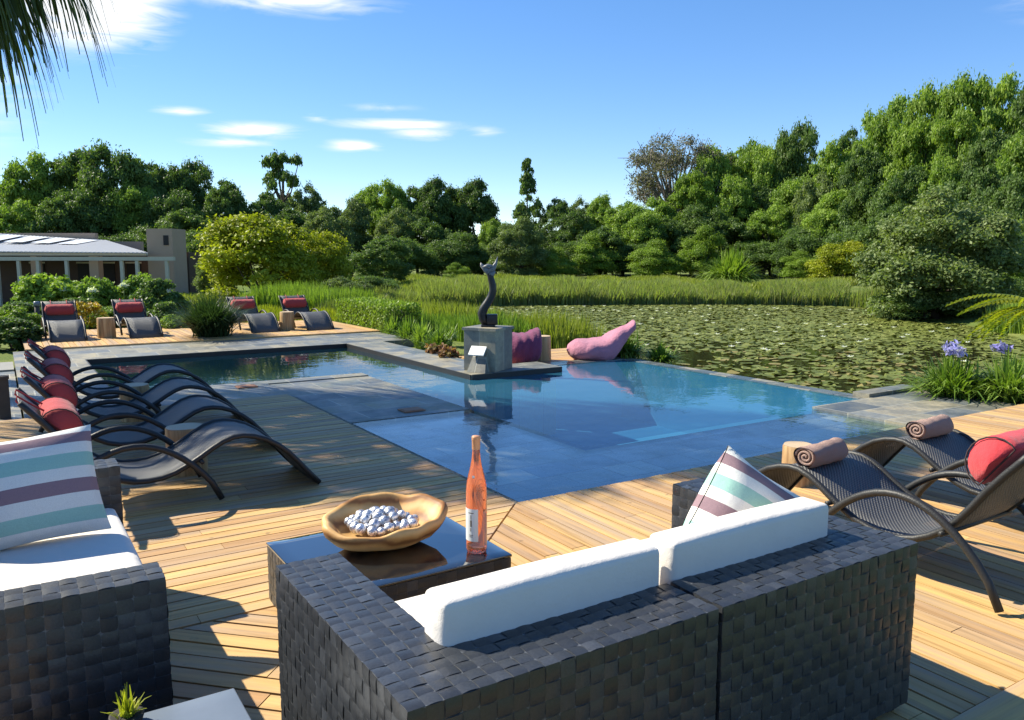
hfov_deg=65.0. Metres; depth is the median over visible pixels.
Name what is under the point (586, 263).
bush
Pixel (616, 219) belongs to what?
tree
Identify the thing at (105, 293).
shrub
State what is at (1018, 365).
strap leaf plant
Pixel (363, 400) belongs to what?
paving
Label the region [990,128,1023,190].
tree
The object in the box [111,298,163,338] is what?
sun lounger
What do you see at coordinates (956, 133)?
tree
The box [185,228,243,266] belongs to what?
tree
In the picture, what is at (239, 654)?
deck
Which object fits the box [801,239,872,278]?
bush
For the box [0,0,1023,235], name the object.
sky
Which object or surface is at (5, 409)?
timber post
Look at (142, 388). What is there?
log stool
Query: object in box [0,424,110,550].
throw pillow
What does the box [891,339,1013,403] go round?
agapanthus
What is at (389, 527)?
decorative ball
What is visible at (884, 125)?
tree
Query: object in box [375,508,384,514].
decorative ball
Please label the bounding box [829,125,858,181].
tree
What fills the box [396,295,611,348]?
reeds
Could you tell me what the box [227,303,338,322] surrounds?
ground cover
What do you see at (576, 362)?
pool rim
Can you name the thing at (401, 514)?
decorative ball
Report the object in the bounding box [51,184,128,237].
tree
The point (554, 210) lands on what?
tree
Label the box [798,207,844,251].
tree
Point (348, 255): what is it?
tree
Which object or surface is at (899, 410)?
paving
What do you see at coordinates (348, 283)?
shrub
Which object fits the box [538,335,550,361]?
log stool
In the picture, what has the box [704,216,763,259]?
tree
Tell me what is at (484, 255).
tree
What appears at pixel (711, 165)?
tree
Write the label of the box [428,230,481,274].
tree
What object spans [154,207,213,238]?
tree
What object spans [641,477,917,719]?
outdoor sofa
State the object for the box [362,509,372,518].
decorative ball
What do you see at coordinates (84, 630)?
outdoor sofa
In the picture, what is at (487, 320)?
sculpture
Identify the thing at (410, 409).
skimmer lid
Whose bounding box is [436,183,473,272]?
tree
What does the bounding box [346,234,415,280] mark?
tree
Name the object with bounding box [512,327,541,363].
beanbag
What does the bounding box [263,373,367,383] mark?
paving
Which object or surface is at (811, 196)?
tree
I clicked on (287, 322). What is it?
log stool
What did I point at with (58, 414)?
sun lounger
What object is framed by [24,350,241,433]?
sun lounger
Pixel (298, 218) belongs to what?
tree
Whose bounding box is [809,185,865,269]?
tree
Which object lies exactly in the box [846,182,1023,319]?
tree
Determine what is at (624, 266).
tree
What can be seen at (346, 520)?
decorative ball
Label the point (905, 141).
tree
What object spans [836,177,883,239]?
tree
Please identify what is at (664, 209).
tree
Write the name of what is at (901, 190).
tree
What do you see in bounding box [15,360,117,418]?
pool coping
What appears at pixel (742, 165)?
tree
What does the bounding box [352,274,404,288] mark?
shrub
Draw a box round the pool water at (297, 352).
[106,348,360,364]
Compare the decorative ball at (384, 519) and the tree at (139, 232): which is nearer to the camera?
the decorative ball at (384, 519)
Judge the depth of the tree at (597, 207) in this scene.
70.19 m
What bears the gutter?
on the deck subframe
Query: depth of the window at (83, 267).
40.21 m
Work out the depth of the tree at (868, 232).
47.51 m
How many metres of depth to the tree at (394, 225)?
62.47 m
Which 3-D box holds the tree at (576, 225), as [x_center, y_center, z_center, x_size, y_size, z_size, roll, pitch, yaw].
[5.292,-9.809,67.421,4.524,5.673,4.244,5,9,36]
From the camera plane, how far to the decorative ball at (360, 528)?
3.49 m
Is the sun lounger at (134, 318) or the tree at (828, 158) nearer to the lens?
the sun lounger at (134, 318)
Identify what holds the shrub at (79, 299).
on the ground at (6, 355)
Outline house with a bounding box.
[0,229,209,305]
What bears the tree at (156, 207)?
on the ground at (6, 355)
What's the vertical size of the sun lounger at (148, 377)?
0.791 m
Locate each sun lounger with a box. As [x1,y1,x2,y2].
[14,387,320,499]
[20,366,271,446]
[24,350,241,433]
[27,339,214,409]
[41,300,87,342]
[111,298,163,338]
[226,296,280,332]
[278,294,334,330]
[758,428,1023,612]
[853,429,985,497]
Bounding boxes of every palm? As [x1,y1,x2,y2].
[0,0,118,146]
[694,245,769,282]
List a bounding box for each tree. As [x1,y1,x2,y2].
[0,146,72,232]
[0,197,53,232]
[14,189,85,232]
[22,146,103,232]
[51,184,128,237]
[68,138,159,226]
[98,231,145,251]
[100,178,155,237]
[121,222,159,251]
[139,159,177,199]
[139,185,199,232]
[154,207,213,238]
[166,156,216,221]
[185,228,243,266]
[190,211,330,301]
[194,178,248,223]
[217,203,275,266]
[252,192,290,222]
[258,149,302,205]
[274,206,309,245]
[286,179,327,221]
[294,228,356,288]
[300,204,355,275]
[322,195,375,257]
[328,241,356,279]
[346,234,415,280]
[350,182,391,234]
[366,176,410,235]
[373,203,423,244]
[373,235,444,275]
[401,216,451,276]
[404,185,425,273]
[412,174,460,275]
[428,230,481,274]
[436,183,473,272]
[452,176,501,245]
[463,245,502,274]
[476,217,504,273]
[486,216,550,275]
[510,157,543,230]
[534,197,575,242]
[539,240,571,250]
[545,208,599,275]
[552,239,603,276]
[571,194,600,273]
[585,191,611,274]
[588,226,635,275]
[600,199,647,275]
[613,243,669,275]
[624,128,736,213]
[624,207,667,244]
[645,193,676,248]
[651,217,694,275]
[668,167,717,275]
[671,201,733,276]
[677,223,726,277]
[682,140,734,272]
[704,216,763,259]
[706,172,759,244]
[719,136,773,216]
[734,183,778,275]
[736,239,787,278]
[737,140,784,274]
[742,202,796,277]
[766,224,827,274]
[769,173,815,276]
[770,116,823,188]
[788,168,835,227]
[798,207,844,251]
[802,135,855,192]
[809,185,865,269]
[812,221,879,277]
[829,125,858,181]
[835,144,895,225]
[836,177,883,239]
[846,106,894,177]
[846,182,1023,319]
[851,202,909,266]
[859,89,910,186]
[864,162,929,239]
[879,112,938,205]
[893,77,955,166]
[909,149,962,213]
[921,101,991,179]
[931,64,1001,163]
[937,162,1005,283]
[958,125,1021,223]
[972,63,1023,166]
[973,172,1023,245]
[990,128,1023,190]
[1000,80,1023,138]
[1002,219,1023,280]
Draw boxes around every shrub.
[0,305,41,329]
[0,316,47,350]
[3,300,46,329]
[10,272,80,308]
[60,297,104,312]
[69,276,122,306]
[76,301,108,329]
[84,306,126,328]
[115,272,151,299]
[127,277,190,313]
[146,301,183,325]
[160,314,188,328]
[192,257,237,304]
[319,275,376,296]
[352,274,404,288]
[424,342,451,353]
[438,345,461,357]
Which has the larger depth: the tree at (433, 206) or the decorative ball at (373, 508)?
the tree at (433, 206)
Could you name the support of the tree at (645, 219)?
on the ground at (6, 355)
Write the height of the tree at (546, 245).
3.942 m
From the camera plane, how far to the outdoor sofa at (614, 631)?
2.13 m
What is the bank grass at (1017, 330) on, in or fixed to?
on the ground at (6, 355)
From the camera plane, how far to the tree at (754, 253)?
58.90 m
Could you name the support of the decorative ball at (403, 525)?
in the wooden bowl
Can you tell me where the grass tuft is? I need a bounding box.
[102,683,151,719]
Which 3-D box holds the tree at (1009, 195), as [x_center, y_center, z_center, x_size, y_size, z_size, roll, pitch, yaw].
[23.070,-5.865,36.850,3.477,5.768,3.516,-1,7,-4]
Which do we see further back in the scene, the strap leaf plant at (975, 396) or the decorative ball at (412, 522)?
the strap leaf plant at (975, 396)
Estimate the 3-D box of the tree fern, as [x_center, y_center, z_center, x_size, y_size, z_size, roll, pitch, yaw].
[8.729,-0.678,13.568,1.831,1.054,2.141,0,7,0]
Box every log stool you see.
[96,317,115,337]
[119,382,150,421]
[165,423,207,476]
[280,311,294,329]
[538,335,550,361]
[782,441,813,487]
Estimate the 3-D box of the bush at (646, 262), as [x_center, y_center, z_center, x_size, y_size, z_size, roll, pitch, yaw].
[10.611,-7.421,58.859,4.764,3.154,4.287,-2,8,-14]
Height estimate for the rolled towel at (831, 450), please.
0.128 m
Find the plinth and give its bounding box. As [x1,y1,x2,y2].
[462,324,513,372]
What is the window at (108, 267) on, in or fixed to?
in the house
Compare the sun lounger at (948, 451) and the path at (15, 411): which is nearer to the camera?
the sun lounger at (948, 451)
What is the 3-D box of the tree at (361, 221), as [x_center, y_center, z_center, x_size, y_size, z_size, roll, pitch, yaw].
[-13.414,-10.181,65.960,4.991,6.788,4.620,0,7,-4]
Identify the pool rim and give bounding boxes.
[547,356,630,365]
[623,358,862,399]
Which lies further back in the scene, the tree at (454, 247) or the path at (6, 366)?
the tree at (454, 247)
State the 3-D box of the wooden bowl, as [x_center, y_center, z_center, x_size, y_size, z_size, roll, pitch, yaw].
[-0.570,0.739,3.633,0.573,0.188,0.410,-2,8,-12]
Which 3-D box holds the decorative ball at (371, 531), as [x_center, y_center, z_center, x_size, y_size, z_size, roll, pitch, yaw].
[-0.606,0.746,3.496,0.049,0.050,0.048,-1,8,-10]
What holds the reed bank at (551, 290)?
on the ground at (6, 355)
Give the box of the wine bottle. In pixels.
[466,435,486,553]
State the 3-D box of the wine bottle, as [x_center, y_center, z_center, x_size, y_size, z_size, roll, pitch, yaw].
[-0.156,0.586,3.518,0.093,0.518,0.092,-5,9,-32]
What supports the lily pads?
on the pond water at (693, 356)
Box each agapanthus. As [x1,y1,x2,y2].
[86,287,96,298]
[118,282,129,299]
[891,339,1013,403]
[942,340,1023,403]
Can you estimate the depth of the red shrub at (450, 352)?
12.69 m
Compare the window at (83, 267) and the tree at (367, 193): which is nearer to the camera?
the window at (83, 267)
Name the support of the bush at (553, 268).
on the ground at (6, 355)
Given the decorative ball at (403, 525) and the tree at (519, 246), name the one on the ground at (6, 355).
the tree at (519, 246)
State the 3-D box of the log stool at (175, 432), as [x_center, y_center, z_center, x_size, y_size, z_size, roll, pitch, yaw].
[-2.414,0.661,5.965,0.293,0.345,0.278,-5,9,-32]
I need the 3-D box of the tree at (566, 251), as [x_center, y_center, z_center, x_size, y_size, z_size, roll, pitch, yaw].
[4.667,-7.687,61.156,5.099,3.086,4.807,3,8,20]
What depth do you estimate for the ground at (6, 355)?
26.27 m
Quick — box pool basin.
[543,361,852,449]
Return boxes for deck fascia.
[25,331,379,350]
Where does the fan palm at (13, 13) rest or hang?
on the ground at (6, 355)
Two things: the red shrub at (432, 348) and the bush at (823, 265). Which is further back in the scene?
the bush at (823, 265)
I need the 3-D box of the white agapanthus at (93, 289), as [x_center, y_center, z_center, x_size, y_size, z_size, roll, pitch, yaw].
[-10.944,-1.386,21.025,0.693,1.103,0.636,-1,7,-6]
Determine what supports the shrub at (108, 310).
on the ground at (6, 355)
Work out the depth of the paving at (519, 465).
6.86 m
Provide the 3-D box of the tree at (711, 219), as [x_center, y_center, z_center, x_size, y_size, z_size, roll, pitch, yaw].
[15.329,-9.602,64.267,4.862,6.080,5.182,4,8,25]
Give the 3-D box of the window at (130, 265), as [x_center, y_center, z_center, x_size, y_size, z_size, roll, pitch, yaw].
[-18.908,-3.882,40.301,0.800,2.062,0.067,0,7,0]
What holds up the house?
on the ground at (6, 355)
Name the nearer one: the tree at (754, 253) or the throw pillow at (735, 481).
the throw pillow at (735, 481)
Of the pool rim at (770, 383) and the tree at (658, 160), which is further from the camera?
the tree at (658, 160)
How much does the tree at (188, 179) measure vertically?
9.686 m
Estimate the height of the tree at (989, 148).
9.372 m
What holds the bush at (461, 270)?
on the ground at (6, 355)
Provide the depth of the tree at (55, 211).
53.79 m
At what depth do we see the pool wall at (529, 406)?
11.41 m
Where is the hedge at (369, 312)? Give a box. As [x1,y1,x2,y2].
[334,296,421,332]
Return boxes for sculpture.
[478,257,497,326]
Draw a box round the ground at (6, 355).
[0,264,1023,418]
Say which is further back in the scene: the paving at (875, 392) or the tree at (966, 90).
the tree at (966, 90)
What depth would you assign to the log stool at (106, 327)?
15.29 m
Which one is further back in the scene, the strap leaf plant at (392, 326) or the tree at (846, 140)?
the tree at (846, 140)
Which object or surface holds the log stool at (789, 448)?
on the deck at (967, 647)
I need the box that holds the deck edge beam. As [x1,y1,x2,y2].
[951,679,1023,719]
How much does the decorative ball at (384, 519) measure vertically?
0.054 m
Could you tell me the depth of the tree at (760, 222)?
60.87 m
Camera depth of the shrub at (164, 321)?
17.41 m
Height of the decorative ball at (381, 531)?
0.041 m
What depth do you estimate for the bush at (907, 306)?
25.58 m
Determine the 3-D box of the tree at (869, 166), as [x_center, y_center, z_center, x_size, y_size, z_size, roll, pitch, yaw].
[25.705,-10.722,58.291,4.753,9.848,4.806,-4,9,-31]
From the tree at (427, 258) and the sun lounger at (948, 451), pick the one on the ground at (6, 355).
the tree at (427, 258)
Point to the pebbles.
(445, 468)
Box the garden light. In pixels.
[33,301,39,315]
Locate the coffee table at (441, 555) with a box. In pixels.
[266,516,511,607]
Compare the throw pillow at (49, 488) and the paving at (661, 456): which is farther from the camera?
the paving at (661, 456)
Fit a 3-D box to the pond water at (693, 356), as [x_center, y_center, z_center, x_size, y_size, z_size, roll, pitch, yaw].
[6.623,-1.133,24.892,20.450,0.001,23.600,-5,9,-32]
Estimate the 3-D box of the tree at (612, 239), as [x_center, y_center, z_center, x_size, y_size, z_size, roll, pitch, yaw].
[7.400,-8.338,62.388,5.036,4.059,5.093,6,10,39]
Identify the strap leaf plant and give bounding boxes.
[379,312,403,335]
[388,315,417,339]
[403,315,441,349]
[420,320,459,351]
[434,320,459,346]
[616,331,650,359]
[637,342,688,365]
[963,372,1011,400]
[973,349,1023,374]
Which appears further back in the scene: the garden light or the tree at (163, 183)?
the tree at (163, 183)
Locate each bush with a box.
[442,261,471,277]
[537,246,580,276]
[564,231,621,275]
[625,237,687,276]
[778,250,813,277]
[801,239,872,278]
[870,286,980,318]
[1002,275,1023,298]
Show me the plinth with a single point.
(487, 349)
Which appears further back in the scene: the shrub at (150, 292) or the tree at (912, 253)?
the tree at (912, 253)
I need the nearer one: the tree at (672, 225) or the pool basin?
the pool basin
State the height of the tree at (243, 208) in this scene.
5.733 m
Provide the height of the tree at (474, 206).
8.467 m
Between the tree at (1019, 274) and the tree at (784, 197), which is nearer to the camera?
the tree at (1019, 274)
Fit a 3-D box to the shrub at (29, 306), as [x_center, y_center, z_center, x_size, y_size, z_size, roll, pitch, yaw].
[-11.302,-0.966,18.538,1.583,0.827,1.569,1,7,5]
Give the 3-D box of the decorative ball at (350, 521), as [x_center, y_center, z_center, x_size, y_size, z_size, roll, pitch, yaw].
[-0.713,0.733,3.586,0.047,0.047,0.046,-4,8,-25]
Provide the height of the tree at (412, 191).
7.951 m
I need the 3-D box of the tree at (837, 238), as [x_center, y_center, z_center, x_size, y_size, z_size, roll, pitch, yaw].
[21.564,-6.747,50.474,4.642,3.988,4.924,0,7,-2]
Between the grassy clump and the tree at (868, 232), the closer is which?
the grassy clump
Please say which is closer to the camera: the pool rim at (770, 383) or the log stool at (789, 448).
the log stool at (789, 448)
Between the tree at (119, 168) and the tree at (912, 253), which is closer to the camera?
the tree at (912, 253)
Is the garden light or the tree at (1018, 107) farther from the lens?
the tree at (1018, 107)
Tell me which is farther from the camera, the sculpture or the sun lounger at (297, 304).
the sun lounger at (297, 304)
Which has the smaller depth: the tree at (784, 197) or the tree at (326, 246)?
the tree at (326, 246)
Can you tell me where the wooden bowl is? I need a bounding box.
[321,492,447,551]
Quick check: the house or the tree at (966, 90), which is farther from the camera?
the tree at (966, 90)
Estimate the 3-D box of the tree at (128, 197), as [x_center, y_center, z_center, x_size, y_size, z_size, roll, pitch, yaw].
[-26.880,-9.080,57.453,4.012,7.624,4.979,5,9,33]
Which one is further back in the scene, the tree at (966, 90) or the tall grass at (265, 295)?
the tree at (966, 90)
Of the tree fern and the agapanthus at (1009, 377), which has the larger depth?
the tree fern
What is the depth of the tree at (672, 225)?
62.99 m
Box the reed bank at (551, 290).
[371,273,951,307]
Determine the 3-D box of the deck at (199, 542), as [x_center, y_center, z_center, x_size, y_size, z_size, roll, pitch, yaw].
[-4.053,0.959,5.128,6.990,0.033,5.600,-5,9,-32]
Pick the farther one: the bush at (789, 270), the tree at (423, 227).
the tree at (423, 227)
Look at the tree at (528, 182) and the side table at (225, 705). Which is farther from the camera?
the tree at (528, 182)
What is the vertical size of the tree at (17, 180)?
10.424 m
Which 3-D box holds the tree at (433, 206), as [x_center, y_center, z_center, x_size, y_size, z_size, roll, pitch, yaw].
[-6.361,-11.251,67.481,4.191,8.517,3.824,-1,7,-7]
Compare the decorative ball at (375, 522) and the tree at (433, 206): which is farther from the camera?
the tree at (433, 206)
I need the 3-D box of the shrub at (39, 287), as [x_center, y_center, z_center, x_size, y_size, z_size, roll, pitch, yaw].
[-12.599,-1.634,22.041,2.134,1.567,2.176,-3,8,-25]
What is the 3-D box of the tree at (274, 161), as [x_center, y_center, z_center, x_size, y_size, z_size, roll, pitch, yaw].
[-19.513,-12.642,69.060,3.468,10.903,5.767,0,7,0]
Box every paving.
[118,381,292,405]
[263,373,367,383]
[269,376,469,425]
[359,412,656,501]
[585,413,895,474]
[812,390,1018,427]
[853,384,918,397]
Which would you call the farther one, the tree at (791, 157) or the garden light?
the tree at (791, 157)
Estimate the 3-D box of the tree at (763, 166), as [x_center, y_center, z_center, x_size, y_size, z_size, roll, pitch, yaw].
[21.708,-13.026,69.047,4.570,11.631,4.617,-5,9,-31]
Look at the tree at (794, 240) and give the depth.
56.34 m
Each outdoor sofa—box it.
[0,458,172,719]
[275,538,718,719]
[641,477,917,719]
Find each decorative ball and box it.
[344,517,351,525]
[347,519,354,527]
[349,521,359,533]
[354,513,362,522]
[355,523,366,534]
[360,514,370,523]
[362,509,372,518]
[367,526,377,536]
[368,518,380,527]
[370,506,379,512]
[372,511,382,518]
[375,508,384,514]
[377,527,385,535]
[379,515,389,526]
[384,506,395,515]
[384,522,393,532]
[388,511,397,521]
[392,520,400,530]
[397,510,405,518]
[399,522,409,528]
[407,515,415,520]
[408,518,418,527]
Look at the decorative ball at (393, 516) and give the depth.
3.58 m
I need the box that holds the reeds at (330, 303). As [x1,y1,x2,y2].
[312,296,414,310]
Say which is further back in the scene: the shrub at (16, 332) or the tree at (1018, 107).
the tree at (1018, 107)
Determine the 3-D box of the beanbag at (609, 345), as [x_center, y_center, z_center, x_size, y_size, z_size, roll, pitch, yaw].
[1.454,-0.332,13.128,1.138,0.646,0.865,-1,7,-6]
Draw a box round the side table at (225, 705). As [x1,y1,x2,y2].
[142,688,250,719]
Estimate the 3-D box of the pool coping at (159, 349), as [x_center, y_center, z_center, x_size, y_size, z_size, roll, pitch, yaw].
[-5.091,-0.018,14.423,6.520,0.500,1.735,-5,9,-32]
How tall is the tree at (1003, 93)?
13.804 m
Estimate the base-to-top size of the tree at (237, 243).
3.821 m
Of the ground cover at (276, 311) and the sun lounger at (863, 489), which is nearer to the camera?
the sun lounger at (863, 489)
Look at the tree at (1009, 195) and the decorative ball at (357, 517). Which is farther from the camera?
the tree at (1009, 195)
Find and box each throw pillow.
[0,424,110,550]
[683,446,799,525]
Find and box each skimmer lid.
[235,384,257,388]
[397,407,425,412]
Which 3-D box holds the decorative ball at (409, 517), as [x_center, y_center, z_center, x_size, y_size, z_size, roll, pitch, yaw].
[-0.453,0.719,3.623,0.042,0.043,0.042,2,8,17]
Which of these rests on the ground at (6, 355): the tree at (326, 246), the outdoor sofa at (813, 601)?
the tree at (326, 246)
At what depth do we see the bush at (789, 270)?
53.76 m
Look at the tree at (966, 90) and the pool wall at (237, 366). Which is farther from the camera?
the tree at (966, 90)
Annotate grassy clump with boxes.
[159,287,269,337]
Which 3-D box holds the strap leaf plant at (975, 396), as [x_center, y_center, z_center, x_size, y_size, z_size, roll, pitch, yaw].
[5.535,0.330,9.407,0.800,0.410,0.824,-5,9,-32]
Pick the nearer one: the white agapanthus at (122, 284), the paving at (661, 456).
the paving at (661, 456)
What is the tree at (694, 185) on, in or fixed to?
on the ground at (6, 355)
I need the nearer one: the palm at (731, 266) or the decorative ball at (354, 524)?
the decorative ball at (354, 524)
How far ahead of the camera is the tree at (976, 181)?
41.76 m
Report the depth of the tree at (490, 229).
64.19 m
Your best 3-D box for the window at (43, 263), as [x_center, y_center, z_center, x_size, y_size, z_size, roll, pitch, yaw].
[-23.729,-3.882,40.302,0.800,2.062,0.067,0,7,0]
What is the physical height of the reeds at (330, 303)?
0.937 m
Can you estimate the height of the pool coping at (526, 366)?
0.160 m
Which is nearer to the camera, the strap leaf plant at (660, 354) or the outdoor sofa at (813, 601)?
the outdoor sofa at (813, 601)
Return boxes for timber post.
[0,375,11,419]
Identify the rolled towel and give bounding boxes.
[793,437,847,467]
[905,414,953,439]
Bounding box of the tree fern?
[945,293,1023,344]
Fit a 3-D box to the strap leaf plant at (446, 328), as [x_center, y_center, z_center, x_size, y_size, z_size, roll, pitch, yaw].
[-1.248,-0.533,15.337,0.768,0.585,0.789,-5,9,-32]
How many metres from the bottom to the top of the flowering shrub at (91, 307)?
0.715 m
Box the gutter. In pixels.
[299,398,517,501]
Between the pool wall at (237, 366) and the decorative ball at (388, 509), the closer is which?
the decorative ball at (388, 509)
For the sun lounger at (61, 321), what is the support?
on the deck at (171, 334)
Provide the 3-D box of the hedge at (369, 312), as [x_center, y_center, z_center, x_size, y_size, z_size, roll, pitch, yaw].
[-3.072,-0.985,18.146,0.987,0.882,3.100,-5,9,-32]
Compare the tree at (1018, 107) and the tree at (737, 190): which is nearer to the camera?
the tree at (1018, 107)
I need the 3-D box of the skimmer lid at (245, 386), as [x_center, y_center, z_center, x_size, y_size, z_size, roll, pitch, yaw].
[-3.345,0.330,10.129,0.240,0.016,0.200,-5,9,-32]
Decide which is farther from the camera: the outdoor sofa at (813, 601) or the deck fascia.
the deck fascia
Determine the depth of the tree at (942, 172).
47.28 m
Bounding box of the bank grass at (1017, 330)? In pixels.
[982,301,1023,333]
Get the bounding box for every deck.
[0,394,514,630]
[22,320,379,349]
[169,607,281,719]
[459,348,574,362]
[490,404,1023,719]
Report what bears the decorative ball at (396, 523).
in the wooden bowl
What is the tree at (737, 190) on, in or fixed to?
on the ground at (6, 355)
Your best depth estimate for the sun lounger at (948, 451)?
5.21 m
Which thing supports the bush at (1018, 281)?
on the ground at (6, 355)
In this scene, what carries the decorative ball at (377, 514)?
in the wooden bowl
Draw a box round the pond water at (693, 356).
[465,305,1023,393]
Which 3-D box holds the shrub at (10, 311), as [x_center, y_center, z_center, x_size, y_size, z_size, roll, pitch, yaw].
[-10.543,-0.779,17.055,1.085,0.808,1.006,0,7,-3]
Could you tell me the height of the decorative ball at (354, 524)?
0.058 m
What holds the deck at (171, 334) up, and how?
on the deck subframe
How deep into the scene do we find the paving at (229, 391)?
9.72 m
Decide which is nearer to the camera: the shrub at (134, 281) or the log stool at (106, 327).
the log stool at (106, 327)
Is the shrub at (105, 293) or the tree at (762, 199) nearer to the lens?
the shrub at (105, 293)
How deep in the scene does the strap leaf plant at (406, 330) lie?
15.56 m
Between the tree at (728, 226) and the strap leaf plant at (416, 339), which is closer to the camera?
the strap leaf plant at (416, 339)
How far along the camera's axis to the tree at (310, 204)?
65.99 m
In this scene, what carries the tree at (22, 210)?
on the ground at (6, 355)
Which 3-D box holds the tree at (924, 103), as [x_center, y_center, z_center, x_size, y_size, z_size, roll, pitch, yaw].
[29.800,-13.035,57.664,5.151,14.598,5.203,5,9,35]
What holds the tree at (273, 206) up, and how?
on the ground at (6, 355)
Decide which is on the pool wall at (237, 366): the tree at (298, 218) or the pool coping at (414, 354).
the pool coping at (414, 354)
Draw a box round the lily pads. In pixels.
[462,304,1023,392]
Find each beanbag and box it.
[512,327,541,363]
[567,320,635,359]
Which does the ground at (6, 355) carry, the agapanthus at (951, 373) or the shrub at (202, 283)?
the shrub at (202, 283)
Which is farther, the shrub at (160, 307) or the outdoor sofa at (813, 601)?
the shrub at (160, 307)
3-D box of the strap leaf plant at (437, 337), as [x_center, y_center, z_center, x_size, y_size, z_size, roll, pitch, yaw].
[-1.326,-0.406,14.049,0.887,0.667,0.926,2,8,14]
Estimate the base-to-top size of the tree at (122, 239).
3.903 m
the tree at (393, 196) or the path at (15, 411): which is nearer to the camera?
the path at (15, 411)
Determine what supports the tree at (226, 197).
on the ground at (6, 355)
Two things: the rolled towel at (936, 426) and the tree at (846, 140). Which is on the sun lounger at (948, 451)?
the rolled towel at (936, 426)
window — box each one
[29,262,44,273]
[76,262,89,281]
[103,262,115,286]
[125,262,141,278]
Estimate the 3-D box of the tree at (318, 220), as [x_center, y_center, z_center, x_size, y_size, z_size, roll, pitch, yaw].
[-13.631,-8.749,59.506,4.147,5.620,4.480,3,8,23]
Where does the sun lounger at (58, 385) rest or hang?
on the deck at (199, 542)
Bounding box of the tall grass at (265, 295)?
[234,279,382,309]
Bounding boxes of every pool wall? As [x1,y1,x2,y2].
[86,344,561,412]
[471,378,555,435]
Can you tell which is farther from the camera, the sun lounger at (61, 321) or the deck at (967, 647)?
the sun lounger at (61, 321)
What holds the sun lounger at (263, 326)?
on the deck at (171, 334)
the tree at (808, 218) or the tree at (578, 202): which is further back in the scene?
the tree at (578, 202)
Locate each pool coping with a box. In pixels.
[13,332,413,371]
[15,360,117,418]
[347,341,463,368]
[449,362,561,385]
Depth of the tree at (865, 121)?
64.19 m
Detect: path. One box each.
[0,362,13,371]
[0,371,21,420]
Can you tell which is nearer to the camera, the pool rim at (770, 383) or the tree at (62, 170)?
the pool rim at (770, 383)
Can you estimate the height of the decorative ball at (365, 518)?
0.047 m
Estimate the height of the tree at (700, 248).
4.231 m
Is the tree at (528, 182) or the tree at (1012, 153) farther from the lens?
the tree at (528, 182)
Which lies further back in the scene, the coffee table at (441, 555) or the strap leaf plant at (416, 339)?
the strap leaf plant at (416, 339)

